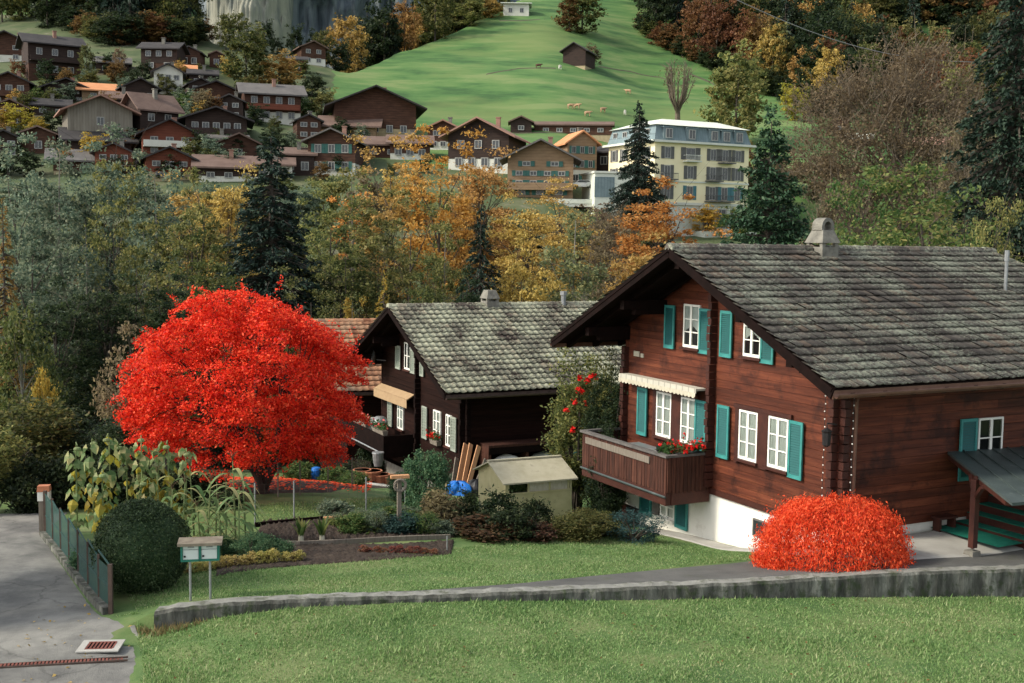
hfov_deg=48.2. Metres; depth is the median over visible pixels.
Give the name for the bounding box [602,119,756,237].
hotel
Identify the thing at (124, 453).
sunflower
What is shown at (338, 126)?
garden bush
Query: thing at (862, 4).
broadleaf tree
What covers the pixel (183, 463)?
sunflower
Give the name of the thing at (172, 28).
edge bush
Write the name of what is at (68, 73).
garden bush
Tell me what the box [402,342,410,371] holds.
window
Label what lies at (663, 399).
window
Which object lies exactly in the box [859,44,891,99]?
broadleaf tree
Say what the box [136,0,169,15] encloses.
broadleaf tree
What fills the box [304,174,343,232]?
broadleaf tree
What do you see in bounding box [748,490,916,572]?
bush
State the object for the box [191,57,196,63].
window
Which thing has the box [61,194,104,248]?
broadleaf tree
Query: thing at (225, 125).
window
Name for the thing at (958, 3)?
edge bush
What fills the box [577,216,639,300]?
broadleaf tree
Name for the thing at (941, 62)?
broadleaf tree
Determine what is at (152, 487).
sunflower
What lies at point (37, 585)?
road
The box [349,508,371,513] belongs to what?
herb plant
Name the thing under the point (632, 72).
meadow track
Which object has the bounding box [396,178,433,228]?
broadleaf tree
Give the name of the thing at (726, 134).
window
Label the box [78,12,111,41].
edge bush
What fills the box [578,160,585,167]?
window
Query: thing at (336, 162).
garden bush
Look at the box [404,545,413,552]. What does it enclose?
lettuce
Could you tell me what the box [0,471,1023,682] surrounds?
ground
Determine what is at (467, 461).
plank
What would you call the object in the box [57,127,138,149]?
shed
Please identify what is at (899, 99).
bare tree
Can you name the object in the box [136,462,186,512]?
corn plant
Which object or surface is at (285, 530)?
soil bed
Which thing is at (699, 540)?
terrace
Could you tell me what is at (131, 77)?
garden bush
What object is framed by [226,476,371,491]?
fallen leaves
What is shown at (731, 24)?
broadleaf tree
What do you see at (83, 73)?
garden bush
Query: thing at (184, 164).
window
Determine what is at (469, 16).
broadleaf tree
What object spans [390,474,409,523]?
garden post
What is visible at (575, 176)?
window
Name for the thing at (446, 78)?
hillside
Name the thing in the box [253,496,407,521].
grass
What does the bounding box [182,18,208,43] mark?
edge bush
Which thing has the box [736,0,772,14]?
broadleaf tree
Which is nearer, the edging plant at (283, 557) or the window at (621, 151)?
the edging plant at (283, 557)
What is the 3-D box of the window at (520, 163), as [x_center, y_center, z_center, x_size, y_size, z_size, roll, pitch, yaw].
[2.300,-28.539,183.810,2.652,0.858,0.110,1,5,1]
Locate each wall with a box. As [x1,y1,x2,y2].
[154,564,1023,629]
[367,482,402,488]
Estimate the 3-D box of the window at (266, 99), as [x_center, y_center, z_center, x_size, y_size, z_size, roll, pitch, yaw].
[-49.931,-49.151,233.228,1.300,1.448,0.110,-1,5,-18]
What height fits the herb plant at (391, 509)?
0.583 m
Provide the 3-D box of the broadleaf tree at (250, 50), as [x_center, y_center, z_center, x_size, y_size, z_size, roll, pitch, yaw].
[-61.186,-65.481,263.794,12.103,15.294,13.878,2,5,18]
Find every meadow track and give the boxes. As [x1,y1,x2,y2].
[486,67,555,74]
[498,16,544,20]
[513,132,565,133]
[598,66,665,79]
[689,73,715,85]
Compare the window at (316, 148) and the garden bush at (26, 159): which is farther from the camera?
the window at (316, 148)
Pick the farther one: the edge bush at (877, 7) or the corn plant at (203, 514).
the edge bush at (877, 7)
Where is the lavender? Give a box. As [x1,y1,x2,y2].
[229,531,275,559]
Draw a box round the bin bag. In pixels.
[468,479,478,494]
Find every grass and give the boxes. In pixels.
[117,534,750,616]
[135,617,206,636]
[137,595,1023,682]
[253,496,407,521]
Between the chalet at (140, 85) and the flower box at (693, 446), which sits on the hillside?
the chalet at (140, 85)
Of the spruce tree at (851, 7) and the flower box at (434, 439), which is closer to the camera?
the flower box at (434, 439)
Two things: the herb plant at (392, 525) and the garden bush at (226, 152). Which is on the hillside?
the garden bush at (226, 152)
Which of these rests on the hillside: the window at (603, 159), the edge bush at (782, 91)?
the edge bush at (782, 91)
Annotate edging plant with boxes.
[185,562,192,572]
[191,562,203,572]
[197,561,208,570]
[205,561,219,569]
[212,555,227,568]
[221,555,234,566]
[226,555,241,565]
[236,554,250,564]
[241,550,258,563]
[255,550,265,562]
[261,549,278,562]
[267,548,280,562]
[277,551,291,561]
[289,552,299,561]
[294,549,306,560]
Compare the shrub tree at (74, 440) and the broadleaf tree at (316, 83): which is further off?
the broadleaf tree at (316, 83)
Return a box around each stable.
[508,115,533,132]
[532,121,614,142]
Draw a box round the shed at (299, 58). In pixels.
[286,56,307,71]
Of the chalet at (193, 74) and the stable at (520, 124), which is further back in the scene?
the chalet at (193, 74)
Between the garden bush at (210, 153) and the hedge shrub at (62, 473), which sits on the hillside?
the garden bush at (210, 153)
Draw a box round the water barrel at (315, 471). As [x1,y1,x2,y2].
[311,467,320,479]
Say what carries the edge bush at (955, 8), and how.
on the hillside
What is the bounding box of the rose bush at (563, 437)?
[536,334,613,511]
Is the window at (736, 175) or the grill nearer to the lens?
the grill
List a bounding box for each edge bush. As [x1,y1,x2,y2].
[44,2,66,25]
[50,1,77,27]
[57,3,90,31]
[67,9,98,34]
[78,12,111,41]
[78,17,94,38]
[86,10,126,44]
[91,11,136,45]
[105,23,133,45]
[111,10,151,44]
[114,22,139,44]
[130,11,162,42]
[136,20,158,41]
[141,9,176,41]
[142,11,173,41]
[156,23,175,41]
[157,15,194,45]
[171,17,197,44]
[178,13,211,44]
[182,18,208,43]
[204,18,219,40]
[632,10,648,29]
[638,16,665,39]
[646,21,677,44]
[652,23,679,50]
[659,27,678,47]
[670,35,689,56]
[670,36,683,53]
[679,43,695,58]
[686,45,700,62]
[695,48,712,67]
[699,43,728,69]
[706,45,730,69]
[717,52,734,72]
[756,65,779,94]
[763,68,788,96]
[763,75,782,96]
[774,74,799,100]
[794,88,814,108]
[804,81,842,116]
[832,95,851,117]
[865,0,903,24]
[868,0,908,30]
[872,0,907,29]
[892,0,923,23]
[902,0,932,24]
[904,0,944,23]
[915,0,969,24]
[930,0,969,25]
[930,0,979,17]
[958,0,982,21]
[969,0,990,27]
[977,0,1020,22]
[978,0,1016,19]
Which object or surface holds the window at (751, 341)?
in the chalet at (892, 376)
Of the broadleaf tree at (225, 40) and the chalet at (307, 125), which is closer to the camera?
the chalet at (307, 125)
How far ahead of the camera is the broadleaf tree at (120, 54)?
258.43 m
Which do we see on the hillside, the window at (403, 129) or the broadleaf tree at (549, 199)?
the broadleaf tree at (549, 199)
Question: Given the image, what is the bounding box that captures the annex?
[581,171,644,220]
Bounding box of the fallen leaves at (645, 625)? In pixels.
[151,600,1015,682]
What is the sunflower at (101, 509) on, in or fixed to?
on the ground at (122, 604)
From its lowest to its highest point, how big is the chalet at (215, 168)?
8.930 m
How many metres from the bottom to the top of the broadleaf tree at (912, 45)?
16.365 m
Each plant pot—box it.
[353,468,370,477]
[364,468,382,480]
[375,472,389,482]
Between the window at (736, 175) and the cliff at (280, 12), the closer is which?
the window at (736, 175)
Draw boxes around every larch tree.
[0,197,34,479]
[374,269,390,316]
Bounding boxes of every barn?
[15,125,60,153]
[185,80,235,103]
[215,132,261,155]
[559,42,598,69]
[596,146,608,170]
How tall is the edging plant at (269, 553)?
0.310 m
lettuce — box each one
[357,544,368,551]
[371,545,381,552]
[379,547,388,552]
[386,545,396,552]
[395,544,404,552]
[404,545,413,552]
[412,545,421,553]
[418,547,429,553]
[428,548,438,553]
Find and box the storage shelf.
[480,435,582,464]
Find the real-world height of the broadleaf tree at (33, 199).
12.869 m
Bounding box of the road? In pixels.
[0,512,137,682]
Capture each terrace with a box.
[640,528,819,554]
[807,530,1022,563]
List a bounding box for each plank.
[452,457,458,480]
[456,443,467,480]
[462,443,472,481]
[467,445,480,482]
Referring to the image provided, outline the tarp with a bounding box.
[445,480,471,495]
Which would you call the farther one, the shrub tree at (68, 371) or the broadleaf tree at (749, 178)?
the broadleaf tree at (749, 178)
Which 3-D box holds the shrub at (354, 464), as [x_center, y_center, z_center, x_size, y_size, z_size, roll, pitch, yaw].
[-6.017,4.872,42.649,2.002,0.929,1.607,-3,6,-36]
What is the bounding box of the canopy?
[948,446,1023,556]
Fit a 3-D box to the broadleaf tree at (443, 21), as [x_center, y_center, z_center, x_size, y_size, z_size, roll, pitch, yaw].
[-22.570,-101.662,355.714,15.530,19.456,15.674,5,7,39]
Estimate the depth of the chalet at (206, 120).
208.50 m
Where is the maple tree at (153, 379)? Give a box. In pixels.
[105,275,374,493]
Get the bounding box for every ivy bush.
[578,360,627,508]
[580,416,628,518]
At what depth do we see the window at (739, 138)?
194.93 m
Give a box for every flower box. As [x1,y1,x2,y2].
[351,408,373,427]
[370,418,388,435]
[425,427,441,445]
[654,437,680,454]
[670,432,705,454]
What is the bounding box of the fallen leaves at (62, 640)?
[17,604,131,682]
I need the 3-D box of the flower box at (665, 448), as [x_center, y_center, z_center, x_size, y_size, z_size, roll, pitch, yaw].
[3.845,2.622,28.074,0.664,0.609,0.471,-2,6,-27]
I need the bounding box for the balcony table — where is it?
[631,442,655,450]
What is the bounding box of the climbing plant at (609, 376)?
[580,344,621,509]
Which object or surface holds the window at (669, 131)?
in the hotel
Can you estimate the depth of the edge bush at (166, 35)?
297.28 m
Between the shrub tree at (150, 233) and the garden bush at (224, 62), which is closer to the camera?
the shrub tree at (150, 233)
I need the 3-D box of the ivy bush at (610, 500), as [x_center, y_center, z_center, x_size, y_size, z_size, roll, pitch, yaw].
[2.536,3.614,30.987,1.451,3.314,1.312,0,5,-6]
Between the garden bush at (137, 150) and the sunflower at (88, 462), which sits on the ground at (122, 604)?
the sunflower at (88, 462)
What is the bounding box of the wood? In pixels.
[824,0,1017,66]
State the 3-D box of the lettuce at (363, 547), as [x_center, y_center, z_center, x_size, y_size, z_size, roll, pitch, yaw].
[-3.070,4.286,23.669,0.235,0.187,0.247,3,6,24]
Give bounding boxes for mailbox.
[177,536,222,600]
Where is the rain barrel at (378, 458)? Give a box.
[372,451,383,466]
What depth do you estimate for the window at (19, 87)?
234.62 m
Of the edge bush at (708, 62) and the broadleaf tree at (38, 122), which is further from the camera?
the edge bush at (708, 62)
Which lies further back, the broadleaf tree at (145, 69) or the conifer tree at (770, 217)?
the broadleaf tree at (145, 69)
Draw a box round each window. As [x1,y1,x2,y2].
[5,85,11,89]
[17,85,23,90]
[34,141,41,148]
[36,47,41,54]
[52,49,57,55]
[67,50,73,57]
[97,117,103,125]
[145,50,150,55]
[148,113,154,120]
[150,136,157,139]
[150,147,157,152]
[152,160,160,165]
[156,50,161,55]
[166,50,171,56]
[179,161,186,166]
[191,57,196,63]
[191,121,198,126]
[202,122,208,127]
[206,172,214,177]
[213,122,219,127]
[223,123,229,128]
[224,172,232,177]
[232,103,238,107]
[234,123,240,128]
[251,96,257,102]
[263,96,269,102]
[276,97,281,103]
[276,111,281,118]
[288,98,294,104]
[288,112,294,118]
[300,122,306,126]
[300,132,306,136]
[301,162,308,170]
[311,122,317,126]
[311,144,324,152]
[314,161,324,169]
[325,144,337,152]
[327,161,337,170]
[338,144,351,152]
[338,161,351,170]
[386,125,392,132]
[395,148,401,154]
[395,405,403,431]
[400,125,406,132]
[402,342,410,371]
[406,149,413,155]
[418,149,424,155]
[433,130,439,135]
[433,409,441,444]
[440,141,445,146]
[443,414,450,448]
[455,158,461,165]
[457,140,464,148]
[468,158,474,165]
[474,140,481,148]
[481,158,487,165]
[492,140,498,148]
[494,158,500,165]
[512,170,525,175]
[515,190,529,194]
[518,125,523,129]
[518,161,534,165]
[526,170,540,175]
[526,180,539,182]
[532,190,547,194]
[541,171,554,175]
[546,161,562,166]
[551,190,566,194]
[555,171,568,175]
[569,146,577,153]
[573,174,581,180]
[578,146,586,153]
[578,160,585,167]
[586,146,594,153]
[586,160,594,167]
[600,156,606,164]
[610,150,617,161]
[620,149,627,160]
[652,391,670,441]
[656,504,674,523]
[660,185,673,198]
[661,146,673,158]
[661,164,673,177]
[666,128,672,137]
[677,396,697,447]
[679,304,701,351]
[681,147,700,159]
[683,185,696,199]
[684,166,696,178]
[689,129,695,139]
[702,209,712,227]
[705,186,717,200]
[706,167,718,179]
[707,149,719,160]
[711,131,717,140]
[716,209,725,227]
[718,187,730,200]
[719,149,731,161]
[719,167,730,180]
[723,132,729,141]
[730,187,742,200]
[731,168,743,180]
[732,150,743,162]
[734,409,757,465]
[736,133,742,142]
[738,324,760,360]
[752,518,766,537]
[763,415,788,474]
[977,416,1003,449]
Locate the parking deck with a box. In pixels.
[547,199,591,207]
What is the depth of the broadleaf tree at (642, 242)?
159.09 m
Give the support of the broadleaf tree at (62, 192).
on the hillside
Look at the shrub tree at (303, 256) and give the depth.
146.56 m
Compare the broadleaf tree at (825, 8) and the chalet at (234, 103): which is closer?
the chalet at (234, 103)
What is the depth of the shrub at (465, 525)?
25.67 m
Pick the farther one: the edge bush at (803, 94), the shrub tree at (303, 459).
the edge bush at (803, 94)
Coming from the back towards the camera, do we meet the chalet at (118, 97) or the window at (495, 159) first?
the chalet at (118, 97)
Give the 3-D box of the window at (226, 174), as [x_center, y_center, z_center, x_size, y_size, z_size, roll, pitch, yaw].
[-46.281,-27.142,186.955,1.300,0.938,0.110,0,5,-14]
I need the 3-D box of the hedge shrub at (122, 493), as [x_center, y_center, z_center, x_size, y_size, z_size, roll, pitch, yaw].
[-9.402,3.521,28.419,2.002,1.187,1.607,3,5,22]
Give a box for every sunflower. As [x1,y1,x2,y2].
[64,442,88,535]
[80,439,98,535]
[91,469,112,534]
[98,433,120,515]
[117,442,136,502]
[132,435,152,499]
[140,477,159,501]
[149,448,167,500]
[157,440,178,512]
[176,448,196,525]
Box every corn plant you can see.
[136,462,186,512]
[161,481,195,527]
[162,456,224,536]
[170,474,208,535]
[187,472,226,534]
[190,499,220,551]
[194,474,233,536]
[202,450,260,539]
[202,491,242,555]
[206,474,246,542]
[213,478,261,554]
[220,472,266,538]
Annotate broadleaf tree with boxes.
[0,0,22,21]
[0,0,33,20]
[0,106,15,128]
[0,131,90,355]
[0,178,38,215]
[0,206,86,395]
[0,264,116,434]
[0,297,68,455]
[1,102,37,128]
[11,136,117,342]
[16,176,56,268]
[17,0,45,16]
[20,0,68,27]
[25,116,49,128]
[29,86,43,97]
[33,58,57,82]
[37,106,61,132]
[37,185,76,225]
[41,211,127,429]
[45,0,91,11]
[45,269,149,437]
[54,104,171,329]
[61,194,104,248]
[64,0,93,13]
[68,158,155,439]
[76,43,97,79]
[79,131,109,153]
[81,0,140,16]
[88,316,174,478]
[90,219,177,351]
[92,175,136,238]
[105,165,197,374]
[109,246,210,470]
[112,47,127,74]
[115,171,165,209]
[129,183,181,237]
[133,59,153,79]
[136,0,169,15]
[137,147,243,377]
[148,169,242,310]
[153,0,200,21]
[161,176,211,282]
[165,215,248,469]
[171,92,193,110]
[186,0,212,19]
[187,88,218,112]
[188,161,268,339]
[201,180,251,231]
[210,12,235,49]
[215,21,271,83]
[221,10,252,50]
[234,175,279,271]
[252,48,305,84]
[253,25,264,52]
[254,18,275,52]
[265,174,301,205]
[265,212,395,378]
[269,34,285,53]
[271,264,362,464]
[278,184,324,232]
[285,23,304,55]
[286,180,372,318]
[300,71,328,103]
[300,96,315,116]
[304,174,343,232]
[306,28,319,42]
[306,87,338,116]
[307,166,392,318]
[311,28,334,62]
[319,12,371,72]
[325,38,352,71]
[326,191,373,259]
[335,217,414,318]
[335,295,368,318]
[336,187,462,317]
[340,166,394,251]
[343,132,449,317]
[350,16,389,69]
[360,0,407,62]
[367,16,390,64]
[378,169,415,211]
[382,123,493,302]
[387,0,422,52]
[395,246,475,302]
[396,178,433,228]
[402,15,426,50]
[409,0,447,46]
[410,0,454,47]
[413,0,459,40]
[417,219,468,302]
[418,255,498,302]
[423,187,466,276]
[425,4,458,39]
[434,0,474,31]
[434,144,528,302]
[440,194,489,253]
[446,0,474,32]
[452,0,488,26]
[474,189,588,301]
[476,221,516,272]
[481,0,503,17]
[482,0,505,18]
[488,230,562,301]
[491,222,539,277]
[515,208,611,301]
[522,174,612,298]
[549,216,591,277]
[551,0,583,31]
[551,0,607,33]
[575,202,611,241]
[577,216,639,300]
[581,224,622,286]
[582,199,640,294]
[585,42,602,64]
[602,230,672,293]
[603,161,709,284]
[632,0,677,39]
[635,226,654,252]
[637,0,659,17]
[645,0,679,24]
[674,0,719,58]
[686,204,722,235]
[693,38,771,136]
[695,0,737,62]
[700,0,743,52]
[702,226,740,238]
[704,0,743,48]
[707,64,769,144]
[709,0,745,21]
[713,205,751,239]
[727,7,757,63]
[734,10,770,63]
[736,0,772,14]
[736,4,767,42]
[742,15,788,66]
[747,22,788,83]
[748,141,755,177]
[748,149,801,208]
[753,0,780,16]
[758,12,789,63]
[758,21,799,82]
[765,0,796,35]
[774,0,812,50]
[776,83,812,120]
[784,13,835,79]
[786,46,815,87]
[788,151,924,245]
[789,35,830,93]
[789,149,844,199]
[793,0,839,47]
[795,0,823,39]
[800,49,823,87]
[809,5,846,44]
[809,29,859,83]
[809,134,1023,252]
[811,0,843,27]
[811,34,835,48]
[811,46,854,91]
[820,39,869,103]
[825,10,856,47]
[827,0,866,14]
[828,11,864,65]
[830,5,855,45]
[843,10,876,48]
[844,12,891,93]
[846,1,875,41]
[847,0,871,15]
[849,42,884,96]
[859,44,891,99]
[879,27,901,66]
[883,46,920,107]
[903,39,923,58]
[908,27,949,66]
[913,51,963,112]
[918,42,947,103]
[919,32,953,48]
[922,37,951,57]
[940,61,969,113]
[943,42,969,93]
[955,46,987,101]
[959,56,1014,112]
[960,40,990,89]
[960,167,1023,262]
[983,72,1014,111]
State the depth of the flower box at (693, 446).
28.00 m
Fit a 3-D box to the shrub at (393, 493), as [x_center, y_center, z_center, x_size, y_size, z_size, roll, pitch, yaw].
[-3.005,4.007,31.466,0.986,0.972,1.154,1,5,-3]
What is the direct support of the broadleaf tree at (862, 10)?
on the hillside
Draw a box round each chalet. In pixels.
[0,30,21,61]
[0,71,35,105]
[0,96,30,124]
[0,126,20,157]
[15,31,87,80]
[28,94,72,116]
[38,77,88,100]
[44,148,140,174]
[53,94,140,131]
[75,82,119,99]
[89,139,136,172]
[92,52,131,74]
[98,87,125,102]
[115,77,162,93]
[120,88,184,130]
[134,117,198,154]
[136,37,189,70]
[137,143,198,181]
[150,62,185,93]
[175,64,197,79]
[177,106,254,134]
[181,75,209,95]
[185,45,207,67]
[186,65,218,81]
[188,128,249,153]
[191,149,258,181]
[208,50,224,67]
[217,92,246,116]
[235,79,307,125]
[251,155,295,179]
[278,142,317,175]
[289,111,323,139]
[290,40,328,66]
[301,126,370,176]
[301,318,381,469]
[318,115,382,136]
[322,85,426,135]
[344,290,625,486]
[358,136,389,157]
[385,130,434,159]
[425,117,456,149]
[438,116,530,173]
[499,137,581,198]
[500,2,531,15]
[550,218,1023,547]
[554,127,601,181]
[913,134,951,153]
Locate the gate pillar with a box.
[37,484,51,534]
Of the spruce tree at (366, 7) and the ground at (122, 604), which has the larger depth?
the spruce tree at (366, 7)
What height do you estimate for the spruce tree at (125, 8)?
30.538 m
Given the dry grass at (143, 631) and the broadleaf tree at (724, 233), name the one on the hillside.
the broadleaf tree at (724, 233)
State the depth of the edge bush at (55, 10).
320.14 m
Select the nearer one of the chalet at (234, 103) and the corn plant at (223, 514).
the corn plant at (223, 514)
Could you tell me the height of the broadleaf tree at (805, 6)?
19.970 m
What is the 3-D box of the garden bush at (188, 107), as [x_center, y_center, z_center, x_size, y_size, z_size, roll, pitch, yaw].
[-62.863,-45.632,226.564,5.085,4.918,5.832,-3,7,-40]
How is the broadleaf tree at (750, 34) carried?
on the hillside
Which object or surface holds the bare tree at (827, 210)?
on the hillside
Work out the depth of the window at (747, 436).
26.90 m
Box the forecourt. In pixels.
[805,549,1023,572]
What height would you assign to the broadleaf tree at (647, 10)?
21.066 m
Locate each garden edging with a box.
[254,513,347,526]
[268,534,450,545]
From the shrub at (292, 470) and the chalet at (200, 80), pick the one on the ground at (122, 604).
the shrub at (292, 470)
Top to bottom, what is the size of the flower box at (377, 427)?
0.550 m
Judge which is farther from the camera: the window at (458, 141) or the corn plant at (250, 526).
the window at (458, 141)
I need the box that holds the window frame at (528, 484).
[507,480,569,494]
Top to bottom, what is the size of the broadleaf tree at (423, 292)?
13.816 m
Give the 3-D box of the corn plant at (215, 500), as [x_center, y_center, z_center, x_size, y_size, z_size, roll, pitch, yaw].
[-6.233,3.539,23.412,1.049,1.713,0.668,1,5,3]
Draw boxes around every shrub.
[0,454,62,513]
[33,449,101,511]
[62,455,130,507]
[103,457,162,504]
[134,465,198,505]
[178,471,231,501]
[201,486,247,509]
[279,460,315,479]
[314,464,349,481]
[334,460,369,472]
[337,470,370,485]
[354,448,385,482]
[385,472,410,501]
[415,484,469,522]
[448,483,482,524]
[450,510,533,544]
[474,484,521,528]
[483,502,538,541]
[507,517,562,543]
[516,493,557,524]
[546,507,625,542]
[581,510,626,536]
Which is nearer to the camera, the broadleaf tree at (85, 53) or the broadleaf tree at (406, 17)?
the broadleaf tree at (85, 53)
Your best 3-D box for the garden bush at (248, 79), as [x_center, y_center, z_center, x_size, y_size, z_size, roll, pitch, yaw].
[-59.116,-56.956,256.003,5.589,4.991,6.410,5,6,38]
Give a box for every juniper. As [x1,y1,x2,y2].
[598,507,668,544]
[609,511,635,535]
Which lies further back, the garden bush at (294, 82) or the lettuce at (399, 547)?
the garden bush at (294, 82)
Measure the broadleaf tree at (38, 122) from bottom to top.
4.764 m
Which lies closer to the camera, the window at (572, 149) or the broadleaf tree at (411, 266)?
the broadleaf tree at (411, 266)
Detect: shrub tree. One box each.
[0,387,88,424]
[0,396,102,493]
[0,424,45,501]
[2,338,93,411]
[25,406,124,478]
[25,422,92,482]
[27,365,60,431]
[57,272,100,300]
[81,419,149,466]
[145,217,206,251]
[187,390,274,461]
[240,390,318,470]
[241,408,297,471]
[267,235,312,262]
[325,256,400,315]
[460,235,507,273]
[487,222,544,272]
[618,244,663,257]
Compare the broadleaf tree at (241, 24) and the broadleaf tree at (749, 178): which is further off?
the broadleaf tree at (241, 24)
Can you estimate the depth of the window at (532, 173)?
183.89 m
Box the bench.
[931,513,957,531]
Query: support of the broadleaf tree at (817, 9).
on the hillside
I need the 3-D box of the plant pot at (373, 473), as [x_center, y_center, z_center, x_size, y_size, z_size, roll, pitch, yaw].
[-4.860,4.641,39.773,0.732,0.340,0.732,1,5,0]
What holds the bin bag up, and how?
on the ground at (122, 604)
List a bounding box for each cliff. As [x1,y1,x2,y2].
[198,0,518,68]
[207,0,292,54]
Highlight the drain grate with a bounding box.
[75,639,125,652]
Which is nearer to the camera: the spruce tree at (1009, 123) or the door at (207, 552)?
the door at (207, 552)
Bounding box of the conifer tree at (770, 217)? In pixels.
[719,104,816,244]
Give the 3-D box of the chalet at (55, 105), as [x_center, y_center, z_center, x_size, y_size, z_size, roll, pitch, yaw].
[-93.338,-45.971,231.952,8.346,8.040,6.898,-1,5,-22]
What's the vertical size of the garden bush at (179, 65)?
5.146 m
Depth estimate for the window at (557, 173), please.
183.80 m
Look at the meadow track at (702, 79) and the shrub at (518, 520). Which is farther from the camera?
the meadow track at (702, 79)
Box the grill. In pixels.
[372,416,387,425]
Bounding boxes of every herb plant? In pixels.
[313,498,340,515]
[316,499,359,516]
[327,513,343,526]
[330,512,347,518]
[331,511,371,533]
[343,514,381,532]
[348,522,381,534]
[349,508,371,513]
[362,508,389,532]
[367,499,394,512]
[376,505,402,521]
[377,511,426,534]
[394,504,419,512]
[399,512,422,533]
[405,510,443,534]
[423,519,457,537]
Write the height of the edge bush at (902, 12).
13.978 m
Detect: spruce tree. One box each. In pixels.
[82,254,154,468]
[96,0,126,18]
[109,0,143,16]
[116,0,150,15]
[119,0,140,18]
[159,132,337,470]
[175,0,196,22]
[348,18,365,70]
[360,1,375,60]
[380,0,401,60]
[454,205,502,301]
[597,100,676,250]
[665,0,686,32]
[695,1,715,52]
[776,0,796,66]
[845,0,855,40]
[902,0,922,35]
[938,0,1023,262]
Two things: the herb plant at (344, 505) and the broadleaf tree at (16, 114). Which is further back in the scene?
the broadleaf tree at (16, 114)
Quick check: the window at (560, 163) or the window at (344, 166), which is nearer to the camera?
the window at (560, 163)
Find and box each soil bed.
[216,539,453,575]
[257,516,454,540]
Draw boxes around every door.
[183,546,198,559]
[201,546,216,558]
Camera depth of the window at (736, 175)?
195.65 m
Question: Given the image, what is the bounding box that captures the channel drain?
[0,656,127,668]
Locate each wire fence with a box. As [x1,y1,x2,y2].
[254,477,405,523]
[277,458,370,496]
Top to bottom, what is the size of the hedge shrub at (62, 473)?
1.572 m
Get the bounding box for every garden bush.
[0,121,14,133]
[0,150,8,174]
[0,155,15,175]
[5,88,24,102]
[8,58,26,77]
[8,147,44,176]
[11,125,23,136]
[13,91,37,113]
[15,143,25,155]
[31,78,50,97]
[38,87,61,98]
[51,82,76,99]
[54,67,74,79]
[76,68,100,82]
[79,69,98,82]
[96,52,113,69]
[98,90,119,99]
[99,154,126,179]
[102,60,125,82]
[116,76,129,86]
[119,69,136,81]
[123,127,140,150]
[123,161,137,175]
[124,129,140,150]
[134,148,146,166]
[154,154,184,179]
[156,73,177,94]
[173,60,188,79]
[173,87,185,102]
[181,98,205,115]
[181,137,202,154]
[186,88,205,108]
[188,100,205,113]
[191,129,216,151]
[197,134,228,154]
[201,148,219,154]
[204,95,223,107]
[214,148,241,157]
[219,55,236,76]
[226,132,245,154]
[238,74,257,82]
[246,102,269,125]
[258,126,281,148]
[265,130,291,154]
[266,115,283,133]
[280,73,295,84]
[284,130,299,146]
[290,59,310,77]
[311,161,330,179]
[328,155,345,171]
[330,116,353,133]
[354,123,370,137]
[386,163,395,174]
[418,155,432,172]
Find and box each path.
[228,479,388,494]
[370,557,910,592]
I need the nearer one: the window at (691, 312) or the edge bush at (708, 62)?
the window at (691, 312)
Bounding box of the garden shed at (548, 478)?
[473,455,577,524]
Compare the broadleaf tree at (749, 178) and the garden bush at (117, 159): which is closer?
the garden bush at (117, 159)
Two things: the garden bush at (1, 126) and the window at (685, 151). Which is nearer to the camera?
the window at (685, 151)
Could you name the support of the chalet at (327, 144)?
on the hillside
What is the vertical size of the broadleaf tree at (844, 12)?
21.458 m
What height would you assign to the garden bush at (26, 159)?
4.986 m
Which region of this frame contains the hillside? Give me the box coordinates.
[0,0,1023,472]
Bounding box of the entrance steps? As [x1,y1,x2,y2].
[931,494,1023,548]
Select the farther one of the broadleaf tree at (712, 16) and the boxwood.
the broadleaf tree at (712, 16)
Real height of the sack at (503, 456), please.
0.400 m
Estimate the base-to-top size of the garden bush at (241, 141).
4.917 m
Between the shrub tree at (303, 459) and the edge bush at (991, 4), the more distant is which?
the edge bush at (991, 4)
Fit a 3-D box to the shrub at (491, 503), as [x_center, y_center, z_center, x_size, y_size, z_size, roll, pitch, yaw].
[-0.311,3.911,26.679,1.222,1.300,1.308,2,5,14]
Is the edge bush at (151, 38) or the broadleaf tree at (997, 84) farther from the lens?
the edge bush at (151, 38)
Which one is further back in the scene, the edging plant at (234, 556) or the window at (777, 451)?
the window at (777, 451)
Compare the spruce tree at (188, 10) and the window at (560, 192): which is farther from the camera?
the spruce tree at (188, 10)
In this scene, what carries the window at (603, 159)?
in the barn at (602, 159)
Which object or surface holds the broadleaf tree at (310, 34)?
on the hillside
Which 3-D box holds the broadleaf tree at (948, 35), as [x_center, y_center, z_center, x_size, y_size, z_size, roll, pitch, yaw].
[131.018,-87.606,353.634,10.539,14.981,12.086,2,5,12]
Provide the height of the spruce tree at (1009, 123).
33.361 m
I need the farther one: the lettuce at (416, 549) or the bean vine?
the bean vine
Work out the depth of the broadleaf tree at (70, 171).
91.17 m
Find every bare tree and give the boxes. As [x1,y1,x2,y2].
[658,55,697,119]
[772,12,1005,245]
[797,166,899,245]
[914,109,1021,244]
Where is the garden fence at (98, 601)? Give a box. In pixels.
[39,490,113,614]
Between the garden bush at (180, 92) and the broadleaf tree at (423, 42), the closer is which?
the garden bush at (180, 92)
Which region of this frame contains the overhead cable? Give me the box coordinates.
[737,0,1012,62]
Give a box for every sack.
[495,454,518,458]
[531,451,552,456]
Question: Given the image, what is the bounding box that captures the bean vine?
[400,444,453,515]
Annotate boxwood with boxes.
[89,497,191,594]
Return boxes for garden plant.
[64,540,91,572]
[220,535,244,555]
[242,532,279,553]
[267,538,295,555]
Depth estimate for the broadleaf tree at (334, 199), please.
147.34 m

